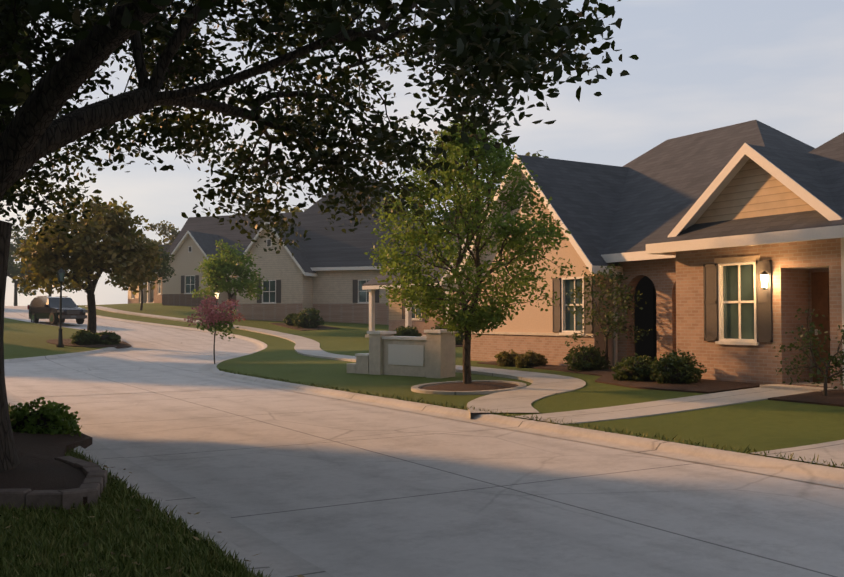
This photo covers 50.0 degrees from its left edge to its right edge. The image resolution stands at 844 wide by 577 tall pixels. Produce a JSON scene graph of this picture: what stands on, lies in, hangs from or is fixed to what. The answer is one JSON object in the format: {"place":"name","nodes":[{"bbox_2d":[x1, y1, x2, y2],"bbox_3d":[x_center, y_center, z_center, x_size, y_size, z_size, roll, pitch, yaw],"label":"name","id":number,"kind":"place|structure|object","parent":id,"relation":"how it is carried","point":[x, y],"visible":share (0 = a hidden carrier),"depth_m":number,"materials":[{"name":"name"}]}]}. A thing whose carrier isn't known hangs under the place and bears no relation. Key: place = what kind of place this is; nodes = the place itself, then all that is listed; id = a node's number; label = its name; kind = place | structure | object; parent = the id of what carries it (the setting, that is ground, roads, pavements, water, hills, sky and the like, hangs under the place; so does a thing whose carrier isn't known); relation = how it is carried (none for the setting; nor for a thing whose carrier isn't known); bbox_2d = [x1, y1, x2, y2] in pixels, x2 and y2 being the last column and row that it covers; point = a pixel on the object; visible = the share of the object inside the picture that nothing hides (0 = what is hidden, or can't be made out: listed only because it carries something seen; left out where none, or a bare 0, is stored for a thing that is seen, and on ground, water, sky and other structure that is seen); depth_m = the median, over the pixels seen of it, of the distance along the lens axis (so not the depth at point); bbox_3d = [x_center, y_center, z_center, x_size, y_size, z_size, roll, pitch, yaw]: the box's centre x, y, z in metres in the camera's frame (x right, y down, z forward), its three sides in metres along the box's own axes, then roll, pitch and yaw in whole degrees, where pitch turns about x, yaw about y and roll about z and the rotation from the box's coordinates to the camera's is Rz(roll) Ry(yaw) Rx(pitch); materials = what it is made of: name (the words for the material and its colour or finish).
{"place":"outdoors","nodes":[
{"label":"outdoors","id":0,"kind":"place"},
{"bbox_2d":[0,303,843,576],"bbox_3d":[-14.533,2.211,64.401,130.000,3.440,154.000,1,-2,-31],"label":"ground","id":1,"kind":"structure","parent":0,"point":[805,422],"depth_m":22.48,"materials":[{"name":"green plant"}]},
{"bbox_2d":[0,0,33,199],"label":"tree","id":2,"kind":"object","parent":1,"relation":"on","point":[8,91],"visible":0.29,"depth_m":13.59,"materials":[{"name":"green plant"}]},
{"bbox_2d":[9,397,81,436],"bbox_3d":[-5.113,1.786,12.087,1.087,0.673,1.181,1,-2,-31],"label":"shrub bed","id":3,"kind":"object","parent":1,"relation":"on","point":[52,418],"visible":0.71,"depth_m":11.91,"materials":[{"name":"green plant"}]},
{"bbox_2d":[0,430,92,506],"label":"mulch bed","id":4,"kind":"object","parent":1,"relation":"on","point":[39,467],"visible":0.46,"depth_m":9.20,"materials":[{"name":"brown soil"}]},
{"bbox_2d":[0,456,106,509],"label":"tree edging blocks","id":5,"kind":"object","parent":1,"relation":"on","point":[92,486],"visible":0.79,"depth_m":7.85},
{"bbox_2d":[56,267,65,346],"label":"street lamp","id":6,"kind":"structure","parent":1,"relation":"on","point":[61,272],"depth_m":40.35,"materials":[{"name":"metal"}]},
{"bbox_2d":[12,195,163,332],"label":"tree","id":7,"kind":"object","parent":1,"relation":"on","point":[120,250],"visible":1,"depth_m":42.97,"materials":[{"name":"green plant"}]},
{"bbox_2d":[47,339,131,348],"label":"mulch bed","id":8,"kind":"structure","parent":1,"relation":"on","point":[123,344],"depth_m":42.05,"materials":[{"name":"brown soil"}]},
{"bbox_2d":[70,329,100,344],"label":"island shrub","id":9,"kind":"object","parent":8,"relation":"on","point":[82,336],"visible":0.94,"depth_m":41.65,"materials":[{"name":"green plant"}]},
{"bbox_2d":[95,330,120,344],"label":"island shrub","id":10,"kind":"object","parent":8,"relation":"on","point":[110,338],"visible":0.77,"depth_m":42.41,"materials":[{"name":"green plant"}]},
{"bbox_2d":[128,281,153,303],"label":"house","id":11,"kind":"structure","parent":1,"relation":"on","point":[132,298],"depth_m":113.45,"materials":[{"name":"beige"}]},
{"bbox_2d":[107,237,175,309],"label":"tree","id":12,"kind":"object","parent":1,"relation":"on","point":[164,269],"visible":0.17,"depth_m":73.50,"materials":[{"name":"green plant"}]},
{"bbox_2d":[0,448,304,576],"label":"grass","id":13,"kind":"structure","parent":1,"relation":"on","point":[168,567],"depth_m":6.46,"materials":[{"name":"green plant"}]},
{"bbox_2d":[140,244,170,302],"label":"house","id":14,"kind":"structure","parent":1,"relation":"on","point":[158,293],"depth_m":95.60,"materials":[{"name":"brown brick"}]},
{"bbox_2d":[184,295,245,363],"bbox_3d":[-7.396,1.590,32.581,2.078,2.750,2.034,1,-2,-31],"label":"small tree","id":15,"kind":"object","parent":1,"relation":"on","point":[212,315],"visible":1,"depth_m":32.34,"materials":[{"name":"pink plant"}]},
{"bbox_2d":[196,314,238,340],"bbox_3d":[-7.378,1.351,32.554,1.462,1.084,1.530,1,-2,-31],"label":"tree foliage","id":16,"kind":"object","parent":15,"relation":"attached to","point":[223,325],"visible":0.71,"depth_m":32.47,"materials":[{"name":"green plant"}]},
{"bbox_2d":[215,291,219,312],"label":"lamp post","id":17,"kind":"object","parent":1,"relation":"on","point":[217,298],"visible":0.27,"depth_m":63.32,"materials":[{"name":"metal"}]},
{"bbox_2d":[191,239,267,325],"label":"tree","id":18,"kind":"object","parent":1,"relation":"on","point":[225,264],"visible":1,"depth_m":56.93,"materials":[{"name":"green plant"}]},
{"bbox_2d":[161,212,302,306],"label":"house","id":19,"kind":"structure","parent":1,"relation":"on","point":[192,245],"depth_m":81.58,"materials":[{"name":"beige paint"}]},
{"bbox_2d":[251,204,306,212],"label":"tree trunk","id":20,"kind":"object","parent":1,"relation":"on","point":[296,208],"depth_m":91.66,"materials":[{"name":"green plant"}]},
{"bbox_2d":[270,323,339,330],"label":"mulch bed","id":21,"kind":"object","parent":1,"relation":"on","point":[322,327],"visible":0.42,"depth_m":57.23,"materials":[{"name":"brown soil"}]},
{"bbox_2d":[283,313,295,324],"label":"shrub","id":22,"kind":"object","parent":21,"relation":"on","point":[287,320],"visible":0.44,"depth_m":58.71,"materials":[{"name":"green plant"}]},
{"bbox_2d":[291,308,324,327],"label":"shrub","id":23,"kind":"object","parent":21,"relation":"on","point":[307,318],"visible":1,"depth_m":57.04,"materials":[{"name":"green plant"}]},
{"bbox_2d":[0,0,638,471],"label":"tree","id":24,"kind":"object","parent":1,"relation":"on","point":[496,42],"visible":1,"depth_m":11.65,"materials":[{"name":"green plant"}]},
{"bbox_2d":[229,179,436,324],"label":"house","id":25,"kind":"structure","parent":1,"relation":"on","point":[327,273],"depth_m":63.25,"materials":[{"name":"beige"}]},
{"bbox_2d":[85,306,585,412],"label":"sidewalk","id":26,"kind":"structure","parent":1,"relation":"on","point":[541,386],"depth_m":21.43,"materials":[{"name":"concrete"}]},
{"bbox_2d":[347,329,456,377],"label":"entrance sign wall","id":27,"kind":"structure","parent":1,"relation":"on","point":[431,354],"depth_m":24.56,"materials":[{"name":"beige stone"}]},
{"bbox_2d":[8,368,843,576],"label":"grass blades","id":28,"kind":"object","parent":1,"relation":"on","point":[427,402],"depth_m":11.09,"materials":[{"name":"green plant"}]},
{"bbox_2d":[362,202,490,337],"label":"porch","id":29,"kind":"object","parent":1,"relation":"on","point":[399,317],"depth_m":49.19,"materials":[{"name":"beige paint"}]},
{"bbox_2d":[411,380,526,394],"bbox_3d":[1.061,2.305,20.568,2.620,0.292,2.620,1,-2,-31],"label":"kerb ring","id":30,"kind":"object","parent":1,"relation":"on","point":[416,388],"visible":0.46,"depth_m":19.76,"materials":[{"name":"concrete"}]},
{"bbox_2d":[420,382,517,390],"bbox_3d":[1.061,2.293,20.568,2.300,0.295,2.300,1,-2,-31],"label":"mulch ring","id":31,"kind":"object","parent":30,"relation":"on","point":[472,386],"visible":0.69,"depth_m":20.15,"materials":[{"name":"brown soil"}]},
{"bbox_2d":[364,115,575,383],"bbox_3d":[1.053,-0.763,20.637,4.690,6.509,4.986,1,-2,-31],"label":"tree","id":32,"kind":"object","parent":1,"relation":"on","point":[476,317],"visible":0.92,"depth_m":20.04,"materials":[{"name":"green plant"}]},
{"bbox_2d":[432,150,548,242],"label":"tree","id":33,"kind":"object","parent":1,"relation":"on","point":[526,154],"visible":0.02,"depth_m":63.86,"materials":[{"name":"green plant"}]},
{"bbox_2d":[477,361,766,393],"bbox_3d":[4.181,2.230,23.224,3.480,0.287,10.850,1,-2,-31],"label":"mulch bed","id":34,"kind":"object","parent":1,"relation":"on","point":[706,386],"visible":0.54,"depth_m":19.39,"materials":[{"name":"brown soil"}]},
{"bbox_2d":[494,349,520,366],"bbox_3d":[2.596,2.075,26.736,0.972,0.568,0.895,1,-2,-31],"label":"shrub","id":35,"kind":"object","parent":34,"relation":"on","point":[505,358],"visible":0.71,"depth_m":26.46,"materials":[{"name":"green plant"}]},
{"bbox_2d":[514,350,547,367],"bbox_3d":[3.096,2.029,25.853,0.986,0.550,0.978,1,-2,-31],"label":"shrub","id":36,"kind":"object","parent":34,"relation":"on","point":[527,359],"visible":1,"depth_m":25.58,"materials":[{"name":"green plant"}]},
{"bbox_2d":[563,344,611,370],"bbox_3d":[4.277,1.854,23.768,1.278,0.798,1.301,1,-2,-31],"label":"shrub","id":37,"kind":"object","parent":34,"relation":"on","point":[587,358],"visible":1,"depth_m":23.46,"materials":[{"name":"green plant"}]},
{"bbox_2d":[565,263,652,368],"bbox_3d":[4.817,0.882,23.738,2.294,3.078,2.163,1,-2,-31],"label":"tree","id":38,"kind":"object","parent":34,"relation":"on","point":[611,321],"visible":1,"depth_m":23.61,"materials":[{"name":"green plant"}]},
{"bbox_2d":[611,353,655,380],"bbox_3d":[4.906,1.831,20.528,1.177,0.731,1.094,0,-2,4],"label":"shrub","id":39,"kind":"object","parent":34,"relation":"on","point":[636,368],"visible":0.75,"depth_m":20.31,"materials":[{"name":"green plant"}]},
{"bbox_2d":[648,349,706,383],"bbox_3d":[5.525,1.732,19.859,1.309,0.832,1.344,1,-2,-31],"label":"shrub","id":40,"kind":"object","parent":34,"relation":"on","point":[673,367],"visible":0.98,"depth_m":19.48,"materials":[{"name":"green plant"}]},
{"bbox_2d":[450,120,843,391],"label":"house","id":41,"kind":"structure","parent":1,"relation":"on","point":[695,235],"depth_m":20.62,"materials":[{"name":"beige brick"}]},
{"bbox_2d":[761,271,771,289],"bbox_3d":[7.099,-0.167,18.690,0.245,0.380,0.170,1,-2,-31],"label":"wall lamp","id":42,"kind":"object","parent":41,"relation":"attached to","point":[764,279],"visible":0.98,"depth_m":18.63,"materials":[{"name":"glass"}]},
{"bbox_2d":[511,387,809,424],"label":"front walk","id":43,"kind":"structure","parent":1,"relation":"on","point":[676,405],"depth_m":16.02,"materials":[{"name":"concrete"}]},
{"bbox_2d":[768,390,843,406],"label":"mulch bed","id":44,"kind":"object","parent":1,"relation":"on","point":[834,398],"visible":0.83,"depth_m":16.12,"materials":[{"name":"brown soil"}]},
{"bbox_2d":[772,308,843,395],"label":"tree","id":45,"kind":"object","parent":44,"relation":"on","point":[835,363],"visible":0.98,"depth_m":16.43,"materials":[{"name":"green plant"}]},
{"bbox_2d":[0,0,843,305],"label":"sky","id":46,"kind":"structure","parent":0,"point":[701,65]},
{"bbox_2d":[4,306,843,576],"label":"road","id":47,"kind":"structure","parent":0,"point":[337,487],"depth_m":9.57,"materials":[{"name":"concrete"}]},
{"bbox_2d":[27,296,87,323],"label":"parked suv","id":48,"kind":"object","parent":47,"relation":"on","point":[41,307],"visible":0.94,"depth_m":57.55,"materials":[{"name":"paint"}]},
{"bbox_2d":[4,313,843,576],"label":"kerb","id":49,"kind":"structure","parent":47,"relation":"on","point":[245,542],"depth_m":10.97,"materials":[{"name":"concrete"}]},
{"bbox_2d":[749,440,843,466],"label":"driveway","id":50,"kind":"structure","parent":0,"point":[826,452],"depth_m":11.00,"materials":[{"name":"concrete"}]},
{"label":"mulch bed","id":51,"kind":"object","parent":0,"visible":0},
{"bbox_2d":[393,325,421,336],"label":"shrub","id":52,"kind":"object","parent":51,"relation":"on","point":[407,331],"visible":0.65,"depth_m":45.33,"materials":[{"name":"green plant"}]},
{"bbox_2d":[431,323,463,343],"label":"shrub","id":53,"kind":"object","parent":51,"relation":"on","point":[457,341],"visible":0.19,"depth_m":42.71,"materials":[{"name":"green plant"}]},
{"bbox_3d":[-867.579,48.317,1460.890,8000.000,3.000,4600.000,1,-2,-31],"label":"ground","id":54,"kind":"structure","parent":0,"visible":0},
{"bbox_2d":[7,225,52,305],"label":"tree","id":55,"kind":"object","parent":54,"relation":"on","point":[11,258],"visible":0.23,"depth_m":137.14,"materials":[{"name":"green plant"}]},
{"bbox_2d":[11,238,88,296],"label":"tree","id":56,"kind":"object","parent":54,"relation":"on","point":[21,288],"visible":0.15,"depth_m":156.06,"materials":[{"name":"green plant"}]},
{"bbox_2d":[138,220,179,244],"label":"tree","id":57,"kind":"object","parent":54,"relation":"on","point":[163,228],"visible":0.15,"depth_m":138.61,"materials":[{"name":"green plant"}]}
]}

